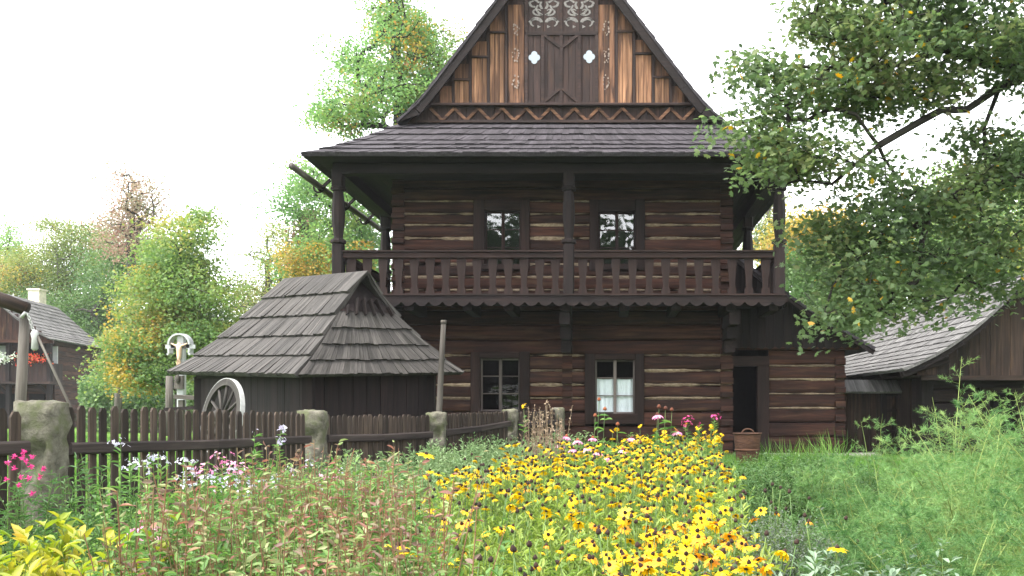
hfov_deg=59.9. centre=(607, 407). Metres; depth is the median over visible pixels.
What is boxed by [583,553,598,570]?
coneflower
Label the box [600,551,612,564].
coneflower
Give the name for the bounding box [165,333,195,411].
wayside cross
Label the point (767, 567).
coneflower
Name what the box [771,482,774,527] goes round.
spent coneflower
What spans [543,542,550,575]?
spent coneflower
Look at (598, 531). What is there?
spent coneflower
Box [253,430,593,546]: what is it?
pale bed foliage
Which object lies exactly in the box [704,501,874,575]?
catmint mound
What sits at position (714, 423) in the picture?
pink snapdragon
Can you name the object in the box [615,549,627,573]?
coneflower
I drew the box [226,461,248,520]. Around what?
pink flower
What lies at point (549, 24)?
loft door
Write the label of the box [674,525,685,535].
coneflower
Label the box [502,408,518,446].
stone post
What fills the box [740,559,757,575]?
coneflower
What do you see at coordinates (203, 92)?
sky
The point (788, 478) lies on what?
herb bush
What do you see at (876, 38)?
maple tree
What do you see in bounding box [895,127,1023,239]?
broad tree
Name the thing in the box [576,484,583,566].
spent coneflower
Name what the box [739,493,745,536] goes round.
spent coneflower
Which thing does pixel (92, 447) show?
picket fence
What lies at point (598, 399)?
purple seed head
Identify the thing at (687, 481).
spent coneflower
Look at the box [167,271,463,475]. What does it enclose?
garden shed
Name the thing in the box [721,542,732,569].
coneflower
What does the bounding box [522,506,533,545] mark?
spent coneflower
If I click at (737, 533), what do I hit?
coneflower
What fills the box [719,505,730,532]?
coneflower
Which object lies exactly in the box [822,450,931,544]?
asparagus plant
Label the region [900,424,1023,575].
asparagus plant
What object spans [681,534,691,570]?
coneflower
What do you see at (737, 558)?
coneflower
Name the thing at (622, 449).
purple coneflower
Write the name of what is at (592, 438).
purple coneflower
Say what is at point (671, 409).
purple seed head
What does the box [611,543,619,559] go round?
coneflower
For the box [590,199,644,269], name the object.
window
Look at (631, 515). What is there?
spent coneflower
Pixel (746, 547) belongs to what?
coneflower
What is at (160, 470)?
white phlox
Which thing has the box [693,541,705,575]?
coneflower
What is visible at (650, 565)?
coneflower
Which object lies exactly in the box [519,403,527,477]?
tall bud stalk
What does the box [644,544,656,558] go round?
coneflower
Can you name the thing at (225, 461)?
pink flower
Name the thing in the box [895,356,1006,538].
asparagus plant
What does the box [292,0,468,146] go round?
oak tree
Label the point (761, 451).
grass tuft
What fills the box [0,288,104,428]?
village cottage
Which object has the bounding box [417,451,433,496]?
coneflower
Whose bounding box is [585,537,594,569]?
coneflower
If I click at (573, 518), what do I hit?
coneflower
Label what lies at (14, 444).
picket fence
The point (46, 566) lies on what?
peony bush
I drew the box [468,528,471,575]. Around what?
spent coneflower
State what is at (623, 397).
window
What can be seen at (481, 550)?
coneflower ground leaves
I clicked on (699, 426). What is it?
pink snapdragon
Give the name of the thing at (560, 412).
stone post
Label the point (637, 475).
spent coneflower
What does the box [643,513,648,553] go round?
spent coneflower
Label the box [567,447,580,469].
purple coneflower
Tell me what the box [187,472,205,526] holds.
white phlox
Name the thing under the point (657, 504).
coneflower
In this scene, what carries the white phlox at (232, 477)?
on the garden soil
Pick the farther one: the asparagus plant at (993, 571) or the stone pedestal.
the stone pedestal
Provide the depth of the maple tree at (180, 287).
25.85 m
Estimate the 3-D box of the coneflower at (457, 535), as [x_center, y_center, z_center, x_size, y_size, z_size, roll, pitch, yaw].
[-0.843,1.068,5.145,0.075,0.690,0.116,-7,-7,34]
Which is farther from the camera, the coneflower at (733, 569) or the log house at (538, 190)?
the log house at (538, 190)
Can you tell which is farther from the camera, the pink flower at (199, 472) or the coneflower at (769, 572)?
the pink flower at (199, 472)
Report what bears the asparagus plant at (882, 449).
on the ground at (108, 433)
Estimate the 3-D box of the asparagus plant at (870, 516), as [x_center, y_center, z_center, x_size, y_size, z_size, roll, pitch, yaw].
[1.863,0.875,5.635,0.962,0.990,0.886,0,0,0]
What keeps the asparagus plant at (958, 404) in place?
on the ground at (108, 433)
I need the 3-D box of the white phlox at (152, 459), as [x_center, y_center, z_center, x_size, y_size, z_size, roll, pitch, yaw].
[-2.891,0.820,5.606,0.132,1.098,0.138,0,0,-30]
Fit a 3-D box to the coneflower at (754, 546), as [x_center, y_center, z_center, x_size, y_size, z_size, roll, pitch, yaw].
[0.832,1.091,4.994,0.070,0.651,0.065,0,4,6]
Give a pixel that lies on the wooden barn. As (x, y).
(915, 362)
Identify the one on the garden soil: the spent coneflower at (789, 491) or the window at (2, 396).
the spent coneflower at (789, 491)
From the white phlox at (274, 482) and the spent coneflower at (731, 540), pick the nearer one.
the spent coneflower at (731, 540)
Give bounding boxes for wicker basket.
[732,428,761,464]
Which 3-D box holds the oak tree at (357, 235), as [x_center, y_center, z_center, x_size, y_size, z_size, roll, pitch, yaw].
[-10.757,-4.412,33.812,6.852,10.936,6.782,0,0,0]
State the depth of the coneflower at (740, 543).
5.08 m
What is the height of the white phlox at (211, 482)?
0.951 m
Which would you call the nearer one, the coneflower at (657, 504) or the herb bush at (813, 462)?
the coneflower at (657, 504)
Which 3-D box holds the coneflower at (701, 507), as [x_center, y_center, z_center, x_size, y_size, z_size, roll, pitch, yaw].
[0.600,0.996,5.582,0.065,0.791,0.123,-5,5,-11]
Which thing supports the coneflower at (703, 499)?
on the garden soil
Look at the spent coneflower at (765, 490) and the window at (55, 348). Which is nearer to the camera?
the spent coneflower at (765, 490)
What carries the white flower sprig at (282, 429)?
on the garden soil
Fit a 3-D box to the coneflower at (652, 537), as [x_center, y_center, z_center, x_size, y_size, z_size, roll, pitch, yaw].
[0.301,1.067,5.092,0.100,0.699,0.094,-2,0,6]
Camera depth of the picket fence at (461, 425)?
13.23 m
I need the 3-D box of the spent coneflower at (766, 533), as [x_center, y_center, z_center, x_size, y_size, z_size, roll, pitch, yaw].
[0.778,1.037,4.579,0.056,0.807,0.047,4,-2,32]
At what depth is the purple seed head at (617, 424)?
10.31 m
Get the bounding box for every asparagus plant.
[787,451,853,525]
[796,499,944,575]
[806,470,912,569]
[819,493,1023,575]
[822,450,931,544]
[832,414,904,489]
[840,474,965,575]
[875,414,1023,574]
[877,460,1023,575]
[878,450,947,532]
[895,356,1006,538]
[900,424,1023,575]
[908,393,1023,570]
[935,389,1023,557]
[953,384,1023,497]
[978,407,1023,533]
[982,484,1023,573]
[992,546,1023,575]
[1000,532,1023,566]
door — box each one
[525,0,597,102]
[893,379,911,453]
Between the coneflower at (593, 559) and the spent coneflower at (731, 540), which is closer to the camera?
the coneflower at (593, 559)
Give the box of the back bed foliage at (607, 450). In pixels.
[533,432,726,481]
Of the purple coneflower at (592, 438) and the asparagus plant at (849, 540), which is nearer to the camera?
the asparagus plant at (849, 540)
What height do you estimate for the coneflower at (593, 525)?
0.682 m
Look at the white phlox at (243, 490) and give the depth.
5.68 m
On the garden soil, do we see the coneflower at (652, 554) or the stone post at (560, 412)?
the coneflower at (652, 554)
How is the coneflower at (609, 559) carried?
on the garden soil
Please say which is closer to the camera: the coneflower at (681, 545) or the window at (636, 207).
the coneflower at (681, 545)
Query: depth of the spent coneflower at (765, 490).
6.03 m
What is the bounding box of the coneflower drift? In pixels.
[416,437,745,570]
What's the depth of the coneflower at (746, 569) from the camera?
4.15 m
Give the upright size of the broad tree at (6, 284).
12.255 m
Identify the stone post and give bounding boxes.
[12,399,69,541]
[297,409,329,484]
[425,411,446,462]
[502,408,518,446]
[550,407,565,440]
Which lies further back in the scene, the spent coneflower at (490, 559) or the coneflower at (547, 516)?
the coneflower at (547, 516)
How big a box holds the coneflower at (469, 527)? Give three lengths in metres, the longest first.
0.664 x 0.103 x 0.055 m
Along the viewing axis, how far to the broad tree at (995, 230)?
28.40 m
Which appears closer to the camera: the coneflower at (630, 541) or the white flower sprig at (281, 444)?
the coneflower at (630, 541)
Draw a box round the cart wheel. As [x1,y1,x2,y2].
[203,378,244,455]
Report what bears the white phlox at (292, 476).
on the garden soil
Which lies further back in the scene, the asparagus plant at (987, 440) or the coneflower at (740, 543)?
the asparagus plant at (987, 440)
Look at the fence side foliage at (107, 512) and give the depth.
6.31 m
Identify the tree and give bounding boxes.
[0,202,126,327]
[0,207,42,295]
[0,243,69,313]
[10,216,168,358]
[64,157,189,329]
[65,203,267,439]
[214,213,296,319]
[231,151,392,288]
[282,208,328,277]
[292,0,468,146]
[689,0,1023,356]
[737,187,804,267]
[752,197,869,305]
[755,238,912,337]
[848,192,1023,314]
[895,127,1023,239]
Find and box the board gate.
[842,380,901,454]
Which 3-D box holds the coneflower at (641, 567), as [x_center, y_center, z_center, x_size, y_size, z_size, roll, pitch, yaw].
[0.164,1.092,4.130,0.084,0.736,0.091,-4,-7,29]
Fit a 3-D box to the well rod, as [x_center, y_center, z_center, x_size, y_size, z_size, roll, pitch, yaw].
[-5.924,-0.418,9.400,0.557,1.188,0.080,0,0,0]
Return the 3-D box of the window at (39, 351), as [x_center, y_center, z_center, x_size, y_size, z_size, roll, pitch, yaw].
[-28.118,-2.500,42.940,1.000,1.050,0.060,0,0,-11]
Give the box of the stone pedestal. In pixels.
[163,395,193,439]
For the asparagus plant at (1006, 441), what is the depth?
5.83 m
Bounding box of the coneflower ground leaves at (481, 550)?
[422,475,756,575]
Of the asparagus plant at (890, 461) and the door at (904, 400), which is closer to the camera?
the asparagus plant at (890, 461)
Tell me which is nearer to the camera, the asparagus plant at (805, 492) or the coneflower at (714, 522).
the coneflower at (714, 522)
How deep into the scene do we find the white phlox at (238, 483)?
6.01 m
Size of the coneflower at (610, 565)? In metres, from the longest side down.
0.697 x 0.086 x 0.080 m
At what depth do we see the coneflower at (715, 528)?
5.04 m
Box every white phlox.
[108,437,129,531]
[121,457,140,547]
[132,460,157,518]
[145,451,165,517]
[151,454,171,512]
[174,457,193,525]
[174,472,196,573]
[175,478,199,540]
[179,460,198,531]
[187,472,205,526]
[199,474,219,514]
[205,470,226,551]
[213,481,229,567]
[220,472,239,565]
[226,467,246,536]
[233,482,254,515]
[237,486,256,542]
[269,473,281,514]
[285,466,294,503]
[305,459,319,493]
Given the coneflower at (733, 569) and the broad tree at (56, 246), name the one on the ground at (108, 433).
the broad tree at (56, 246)
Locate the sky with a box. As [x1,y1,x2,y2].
[0,0,1023,320]
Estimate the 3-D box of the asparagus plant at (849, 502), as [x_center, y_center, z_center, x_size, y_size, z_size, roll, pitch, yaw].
[1.821,0.880,6.218,0.810,0.918,0.879,0,0,0]
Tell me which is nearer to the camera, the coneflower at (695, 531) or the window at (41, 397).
the coneflower at (695, 531)
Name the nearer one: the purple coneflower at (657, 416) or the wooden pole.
the purple coneflower at (657, 416)
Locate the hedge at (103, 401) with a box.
[77,372,193,432]
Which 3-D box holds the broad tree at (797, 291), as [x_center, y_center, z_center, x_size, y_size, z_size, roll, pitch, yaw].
[7.104,-2.189,27.982,5.145,6.702,6.801,0,0,0]
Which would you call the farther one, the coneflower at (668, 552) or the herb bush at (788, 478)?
the herb bush at (788, 478)
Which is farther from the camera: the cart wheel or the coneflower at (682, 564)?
the cart wheel
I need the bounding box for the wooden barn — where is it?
[844,274,1023,457]
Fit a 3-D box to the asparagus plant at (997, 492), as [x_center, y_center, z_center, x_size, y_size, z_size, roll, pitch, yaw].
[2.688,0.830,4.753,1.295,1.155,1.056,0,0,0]
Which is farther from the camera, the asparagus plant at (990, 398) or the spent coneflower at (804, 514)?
the asparagus plant at (990, 398)
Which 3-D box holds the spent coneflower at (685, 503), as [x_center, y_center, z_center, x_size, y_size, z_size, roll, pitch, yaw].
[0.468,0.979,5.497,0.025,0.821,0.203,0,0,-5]
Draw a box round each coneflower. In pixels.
[384,541,408,571]
[396,548,416,572]
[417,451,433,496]
[441,518,456,573]
[453,545,458,575]
[455,520,468,572]
[456,532,466,570]
[457,500,460,570]
[460,509,470,560]
[467,519,475,559]
[468,506,477,571]
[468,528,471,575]
[477,502,487,573]
[477,555,482,575]
[482,543,489,574]
[484,469,488,542]
[487,469,490,516]
[487,556,492,575]
[493,527,502,569]
[497,488,510,550]
[500,493,506,553]
[503,503,515,545]
[508,493,518,564]
[509,508,518,575]
[510,545,516,575]
[513,547,516,575]
[517,511,533,567]
[522,481,529,535]
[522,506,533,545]
[526,540,531,575]
[527,479,532,538]
[533,562,540,575]
[540,507,551,556]
[541,514,552,556]
[543,528,554,574]
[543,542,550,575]
[554,556,565,575]
[556,548,563,574]
[560,434,572,460]
[564,512,577,571]
[565,513,577,552]
[566,553,575,575]
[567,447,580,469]
[568,498,577,523]
[572,438,584,471]
[572,520,583,571]
[573,538,584,574]
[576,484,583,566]
[578,539,589,570]
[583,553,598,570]
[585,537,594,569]
[586,543,600,575]
[587,554,593,575]
[588,436,596,470]
[588,497,591,534]
[589,522,596,553]
[592,525,603,575]
[596,528,605,574]
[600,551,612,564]
[602,560,617,573]
[603,556,612,562]
[605,529,609,562]
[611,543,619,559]
[612,571,620,575]
[615,516,628,575]
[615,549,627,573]
[616,447,626,477]
[616,523,629,561]
[617,506,631,565]
[617,551,630,570]
[617,555,631,575]
[620,525,630,572]
[623,436,638,460]
[624,473,639,568]
[626,538,634,566]
[626,555,635,572]
[630,513,636,550]
[630,548,638,574]
[631,566,638,575]
[632,557,643,563]
[633,514,642,539]
[634,519,638,555]
[634,561,650,575]
[635,541,639,557]
[638,533,653,544]
[641,565,656,575]
[642,507,652,525]
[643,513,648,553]
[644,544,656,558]
[644,550,659,558]
[647,562,659,575]
[649,412,667,469]
[651,534,661,551]
[651,557,666,575]
[652,495,661,524]
[653,529,657,549]
[653,534,665,567]
[654,493,658,527]
[657,530,670,575]
[660,454,669,515]
[661,547,675,570]
[667,429,683,472]
[667,532,680,568]
[668,530,678,563]
[670,571,680,575]
[672,521,682,535]
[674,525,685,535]
[674,566,690,575]
[675,561,691,575]
[676,523,687,534]
[677,546,695,565]
[678,479,688,536]
[678,543,692,560]
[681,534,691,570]
[682,501,687,543]
[689,524,704,574]
[691,534,705,573]
[691,555,701,575]
[693,512,708,575]
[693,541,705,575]
[694,503,704,549]
[694,565,698,575]
[695,552,708,570]
[696,495,706,525]
[699,521,709,552]
[701,509,711,549]
[702,473,706,536]
[704,536,711,553]
[704,557,720,575]
[705,553,717,575]
[708,523,719,575]
[709,521,721,556]
[713,548,725,569]
[715,567,729,575]
[716,518,725,565]
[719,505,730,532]
[721,532,736,559]
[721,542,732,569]
[729,507,733,551]
[729,566,738,575]
[730,538,737,574]
[730,555,740,575]
[731,529,741,575]
[732,513,739,526]
[734,539,745,551]
[737,565,754,575]
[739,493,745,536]
[739,555,753,565]
[740,543,752,575]
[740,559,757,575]
[748,516,758,567]
[750,544,759,556]
[751,488,766,554]
[753,556,765,573]
[755,507,766,566]
[759,530,768,575]
[759,566,772,575]
[763,491,777,545]
[764,563,773,575]
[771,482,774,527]
[774,548,788,570]
[776,485,781,534]
[782,507,787,569]
[787,489,796,575]
[790,539,798,575]
[796,496,810,557]
[803,513,811,557]
[805,519,812,569]
[827,544,846,575]
[834,515,847,574]
[852,539,858,574]
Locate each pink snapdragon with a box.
[681,415,693,466]
[694,422,702,460]
[710,413,720,474]
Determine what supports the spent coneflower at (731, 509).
on the garden soil
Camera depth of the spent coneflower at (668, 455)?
7.23 m
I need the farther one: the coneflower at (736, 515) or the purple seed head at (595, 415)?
the purple seed head at (595, 415)
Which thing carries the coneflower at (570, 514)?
on the garden soil
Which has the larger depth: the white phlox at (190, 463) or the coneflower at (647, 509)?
the white phlox at (190, 463)
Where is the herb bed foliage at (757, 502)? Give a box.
[699,447,942,575]
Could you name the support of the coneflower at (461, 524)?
on the garden soil
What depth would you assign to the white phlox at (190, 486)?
5.29 m
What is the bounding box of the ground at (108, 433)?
[7,424,1023,575]
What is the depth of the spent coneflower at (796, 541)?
4.31 m
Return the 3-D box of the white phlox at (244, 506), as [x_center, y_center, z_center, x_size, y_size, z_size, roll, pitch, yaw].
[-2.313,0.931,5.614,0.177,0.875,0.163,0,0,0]
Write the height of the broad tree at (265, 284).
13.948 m
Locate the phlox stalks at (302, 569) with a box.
[74,439,486,575]
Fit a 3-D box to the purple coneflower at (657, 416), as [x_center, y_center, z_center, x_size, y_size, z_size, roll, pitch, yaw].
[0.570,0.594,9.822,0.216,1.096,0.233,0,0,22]
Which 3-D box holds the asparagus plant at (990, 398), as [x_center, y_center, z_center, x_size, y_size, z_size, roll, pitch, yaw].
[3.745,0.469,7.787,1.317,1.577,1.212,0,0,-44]
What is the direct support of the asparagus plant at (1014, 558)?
on the garden soil
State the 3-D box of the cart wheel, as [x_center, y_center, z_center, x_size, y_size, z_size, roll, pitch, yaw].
[-5.214,0.119,11.900,1.060,1.056,0.272,0,0,40]
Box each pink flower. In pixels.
[127,520,160,558]
[195,462,222,498]
[210,451,235,529]
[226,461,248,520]
[319,469,339,497]
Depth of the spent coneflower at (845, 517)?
5.21 m
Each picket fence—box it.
[0,408,30,554]
[66,405,311,555]
[327,414,432,485]
[446,411,511,468]
[517,410,558,450]
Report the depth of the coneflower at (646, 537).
5.10 m
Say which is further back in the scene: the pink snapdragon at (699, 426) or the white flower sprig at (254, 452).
the pink snapdragon at (699, 426)
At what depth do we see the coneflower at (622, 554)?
4.33 m
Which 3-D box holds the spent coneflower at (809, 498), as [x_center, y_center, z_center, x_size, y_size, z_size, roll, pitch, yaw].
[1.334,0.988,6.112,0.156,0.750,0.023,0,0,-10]
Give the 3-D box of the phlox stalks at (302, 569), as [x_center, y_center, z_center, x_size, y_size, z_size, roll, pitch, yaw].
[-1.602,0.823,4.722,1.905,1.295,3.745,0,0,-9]
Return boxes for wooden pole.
[436,320,446,412]
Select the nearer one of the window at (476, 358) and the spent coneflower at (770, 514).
the spent coneflower at (770, 514)
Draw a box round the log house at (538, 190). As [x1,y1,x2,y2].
[288,0,880,457]
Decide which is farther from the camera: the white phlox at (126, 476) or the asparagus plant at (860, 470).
the asparagus plant at (860, 470)
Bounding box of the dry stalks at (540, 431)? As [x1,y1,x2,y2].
[517,400,572,467]
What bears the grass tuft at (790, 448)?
on the ground at (108, 433)
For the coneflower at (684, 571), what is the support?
on the garden soil
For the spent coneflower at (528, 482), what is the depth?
6.85 m
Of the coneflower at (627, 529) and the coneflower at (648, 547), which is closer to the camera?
the coneflower at (648, 547)
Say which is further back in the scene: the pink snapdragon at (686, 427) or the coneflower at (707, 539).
the pink snapdragon at (686, 427)
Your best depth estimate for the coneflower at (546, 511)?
5.72 m
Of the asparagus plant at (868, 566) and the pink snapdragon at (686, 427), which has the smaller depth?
the asparagus plant at (868, 566)
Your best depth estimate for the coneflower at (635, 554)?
4.76 m
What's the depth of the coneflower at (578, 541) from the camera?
5.19 m
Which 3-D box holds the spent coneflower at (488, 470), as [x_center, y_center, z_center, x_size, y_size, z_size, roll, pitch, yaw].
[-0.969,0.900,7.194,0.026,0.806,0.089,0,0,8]
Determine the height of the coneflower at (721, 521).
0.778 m
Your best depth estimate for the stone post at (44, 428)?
6.40 m
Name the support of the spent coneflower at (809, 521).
on the garden soil
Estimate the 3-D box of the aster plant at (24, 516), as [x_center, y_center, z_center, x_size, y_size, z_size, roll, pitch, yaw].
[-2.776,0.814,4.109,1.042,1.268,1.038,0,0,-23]
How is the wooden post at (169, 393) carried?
on the ground at (108, 433)
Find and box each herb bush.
[740,464,875,523]
[761,452,849,477]
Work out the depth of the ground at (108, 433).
11.60 m
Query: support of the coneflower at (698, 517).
on the garden soil
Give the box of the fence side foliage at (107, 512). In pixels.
[0,455,319,575]
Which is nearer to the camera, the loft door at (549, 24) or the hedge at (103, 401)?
the loft door at (549, 24)
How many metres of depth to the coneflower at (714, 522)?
5.21 m
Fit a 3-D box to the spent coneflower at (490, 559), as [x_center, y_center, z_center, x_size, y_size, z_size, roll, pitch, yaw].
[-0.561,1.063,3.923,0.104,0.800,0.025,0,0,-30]
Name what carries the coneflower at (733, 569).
on the garden soil
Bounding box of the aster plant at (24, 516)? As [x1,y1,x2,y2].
[0,449,141,575]
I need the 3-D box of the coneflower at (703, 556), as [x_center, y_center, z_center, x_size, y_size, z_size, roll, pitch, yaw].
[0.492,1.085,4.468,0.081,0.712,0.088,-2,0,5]
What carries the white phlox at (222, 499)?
on the garden soil
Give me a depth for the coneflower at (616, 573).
4.23 m
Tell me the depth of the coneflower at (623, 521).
5.10 m
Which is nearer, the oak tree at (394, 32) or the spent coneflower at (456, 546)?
the spent coneflower at (456, 546)
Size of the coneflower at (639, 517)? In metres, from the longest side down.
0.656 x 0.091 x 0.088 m
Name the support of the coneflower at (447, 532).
on the garden soil
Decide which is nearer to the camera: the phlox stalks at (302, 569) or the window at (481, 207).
the phlox stalks at (302, 569)
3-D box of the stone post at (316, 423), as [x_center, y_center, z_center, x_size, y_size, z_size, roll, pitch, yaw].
[-3.586,0.617,10.702,0.354,1.210,0.267,0,0,0]
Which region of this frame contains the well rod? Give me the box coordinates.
[27,313,76,422]
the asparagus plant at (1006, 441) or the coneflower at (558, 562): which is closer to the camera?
the coneflower at (558, 562)
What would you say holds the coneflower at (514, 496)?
on the garden soil
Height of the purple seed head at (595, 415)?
1.045 m
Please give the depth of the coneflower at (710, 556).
4.27 m
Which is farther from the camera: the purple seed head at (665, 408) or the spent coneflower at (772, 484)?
the purple seed head at (665, 408)
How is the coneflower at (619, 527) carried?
on the garden soil
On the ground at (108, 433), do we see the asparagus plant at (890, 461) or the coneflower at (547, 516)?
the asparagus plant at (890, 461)
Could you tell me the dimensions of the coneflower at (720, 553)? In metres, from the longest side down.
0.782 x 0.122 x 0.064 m
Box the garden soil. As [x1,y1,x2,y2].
[286,476,941,575]
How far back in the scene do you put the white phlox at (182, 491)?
5.50 m
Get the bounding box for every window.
[0,346,5,359]
[0,394,14,409]
[28,346,42,360]
[29,394,45,400]
[53,346,57,363]
[470,352,529,412]
[473,199,529,269]
[585,353,643,423]
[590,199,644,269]
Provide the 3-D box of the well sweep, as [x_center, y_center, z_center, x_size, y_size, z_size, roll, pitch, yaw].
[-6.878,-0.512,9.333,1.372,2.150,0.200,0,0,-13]
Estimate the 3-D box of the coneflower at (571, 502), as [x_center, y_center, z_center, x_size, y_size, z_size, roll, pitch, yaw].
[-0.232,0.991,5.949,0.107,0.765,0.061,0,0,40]
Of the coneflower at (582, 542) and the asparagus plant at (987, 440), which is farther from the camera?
the asparagus plant at (987, 440)
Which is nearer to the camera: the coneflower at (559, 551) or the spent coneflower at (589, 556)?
the spent coneflower at (589, 556)
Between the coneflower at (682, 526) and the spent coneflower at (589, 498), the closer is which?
the coneflower at (682, 526)
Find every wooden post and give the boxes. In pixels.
[114,377,121,433]
[165,376,172,435]
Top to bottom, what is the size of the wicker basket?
0.652 m
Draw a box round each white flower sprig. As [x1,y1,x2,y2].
[243,429,263,533]
[268,436,286,496]
[269,424,286,502]
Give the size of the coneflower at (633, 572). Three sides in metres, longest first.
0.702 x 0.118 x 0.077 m
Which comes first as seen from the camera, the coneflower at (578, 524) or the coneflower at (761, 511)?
the coneflower at (578, 524)
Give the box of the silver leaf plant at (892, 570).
[697,538,961,575]
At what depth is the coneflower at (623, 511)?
5.34 m
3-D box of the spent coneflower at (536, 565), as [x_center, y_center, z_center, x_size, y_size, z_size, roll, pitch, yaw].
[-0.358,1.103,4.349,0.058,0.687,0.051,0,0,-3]
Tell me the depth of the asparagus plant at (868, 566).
5.17 m
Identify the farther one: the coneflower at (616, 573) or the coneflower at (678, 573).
the coneflower at (616, 573)
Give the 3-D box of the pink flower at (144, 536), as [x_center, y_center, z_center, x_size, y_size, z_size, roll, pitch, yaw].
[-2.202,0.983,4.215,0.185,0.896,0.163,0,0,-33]
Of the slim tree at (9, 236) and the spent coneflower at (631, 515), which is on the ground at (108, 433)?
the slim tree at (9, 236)
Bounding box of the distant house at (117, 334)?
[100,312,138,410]
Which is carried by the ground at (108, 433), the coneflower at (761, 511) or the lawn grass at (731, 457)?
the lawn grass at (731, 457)
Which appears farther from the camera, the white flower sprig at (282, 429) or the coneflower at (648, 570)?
the white flower sprig at (282, 429)
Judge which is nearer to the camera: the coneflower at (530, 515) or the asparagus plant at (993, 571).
the asparagus plant at (993, 571)
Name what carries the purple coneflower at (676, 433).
on the garden soil
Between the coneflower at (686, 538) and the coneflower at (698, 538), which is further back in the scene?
the coneflower at (686, 538)
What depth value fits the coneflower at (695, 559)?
4.47 m
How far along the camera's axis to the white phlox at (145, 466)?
5.40 m
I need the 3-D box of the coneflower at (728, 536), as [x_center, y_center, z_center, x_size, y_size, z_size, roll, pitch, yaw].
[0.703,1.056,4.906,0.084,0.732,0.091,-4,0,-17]
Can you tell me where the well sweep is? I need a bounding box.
[0,292,30,401]
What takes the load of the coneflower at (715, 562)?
on the garden soil
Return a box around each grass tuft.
[759,437,777,461]
[774,438,810,460]
[790,440,836,461]
[799,429,858,463]
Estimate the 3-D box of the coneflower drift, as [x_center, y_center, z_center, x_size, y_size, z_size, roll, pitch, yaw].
[-0.153,0.836,8.232,2.828,1.014,4.447,0,0,0]
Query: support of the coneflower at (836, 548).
on the garden soil
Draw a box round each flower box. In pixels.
[0,351,16,363]
[10,351,53,365]
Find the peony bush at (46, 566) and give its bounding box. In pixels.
[0,509,181,575]
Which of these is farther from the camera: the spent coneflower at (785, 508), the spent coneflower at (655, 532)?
the spent coneflower at (785, 508)
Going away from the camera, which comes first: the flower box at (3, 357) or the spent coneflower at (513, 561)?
the spent coneflower at (513, 561)
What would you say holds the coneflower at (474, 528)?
on the garden soil
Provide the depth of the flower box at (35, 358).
41.76 m
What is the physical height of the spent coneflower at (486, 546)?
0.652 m
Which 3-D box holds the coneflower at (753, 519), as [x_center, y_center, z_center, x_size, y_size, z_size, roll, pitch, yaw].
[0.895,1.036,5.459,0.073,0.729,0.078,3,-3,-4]
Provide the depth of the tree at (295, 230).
37.43 m
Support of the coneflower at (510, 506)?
on the garden soil
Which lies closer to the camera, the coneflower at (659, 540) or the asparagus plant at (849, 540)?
the asparagus plant at (849, 540)
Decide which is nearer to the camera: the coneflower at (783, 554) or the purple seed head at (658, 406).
the coneflower at (783, 554)
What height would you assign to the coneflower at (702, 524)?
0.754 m
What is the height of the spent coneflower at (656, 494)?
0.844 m
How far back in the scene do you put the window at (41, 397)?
42.97 m
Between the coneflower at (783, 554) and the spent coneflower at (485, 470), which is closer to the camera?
the coneflower at (783, 554)
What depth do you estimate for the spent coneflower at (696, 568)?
3.81 m
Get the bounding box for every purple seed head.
[588,413,601,455]
[590,397,607,454]
[597,407,611,465]
[607,422,626,471]
[648,404,665,479]
[652,406,674,458]
[662,408,677,468]
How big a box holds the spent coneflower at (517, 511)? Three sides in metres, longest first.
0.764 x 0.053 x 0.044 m
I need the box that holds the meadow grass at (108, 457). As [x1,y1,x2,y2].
[7,431,229,537]
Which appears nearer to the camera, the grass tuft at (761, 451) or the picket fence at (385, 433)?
the picket fence at (385, 433)
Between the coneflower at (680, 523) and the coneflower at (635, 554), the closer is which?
the coneflower at (635, 554)
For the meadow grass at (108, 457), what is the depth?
13.84 m
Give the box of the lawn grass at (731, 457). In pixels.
[720,450,1023,518]
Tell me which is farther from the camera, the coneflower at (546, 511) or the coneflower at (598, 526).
the coneflower at (546, 511)
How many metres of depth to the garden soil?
8.07 m
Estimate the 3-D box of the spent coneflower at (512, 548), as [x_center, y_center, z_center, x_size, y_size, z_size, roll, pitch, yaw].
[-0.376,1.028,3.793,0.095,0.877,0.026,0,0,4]
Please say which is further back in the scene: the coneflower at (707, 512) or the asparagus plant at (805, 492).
the asparagus plant at (805, 492)
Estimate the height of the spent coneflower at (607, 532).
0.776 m
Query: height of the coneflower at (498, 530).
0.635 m
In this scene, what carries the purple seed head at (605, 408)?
on the garden soil
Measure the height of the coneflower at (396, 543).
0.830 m
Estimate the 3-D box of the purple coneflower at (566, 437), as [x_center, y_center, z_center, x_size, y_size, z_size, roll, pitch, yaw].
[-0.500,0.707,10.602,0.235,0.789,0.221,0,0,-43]
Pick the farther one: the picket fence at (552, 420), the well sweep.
the picket fence at (552, 420)
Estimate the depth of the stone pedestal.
18.82 m
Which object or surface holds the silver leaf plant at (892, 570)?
on the garden soil
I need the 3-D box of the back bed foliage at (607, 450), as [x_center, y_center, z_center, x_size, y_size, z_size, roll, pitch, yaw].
[0.472,0.747,12.137,2.303,0.729,4.156,0,0,12]
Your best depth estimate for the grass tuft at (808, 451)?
14.40 m
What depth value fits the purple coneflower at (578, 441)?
10.40 m

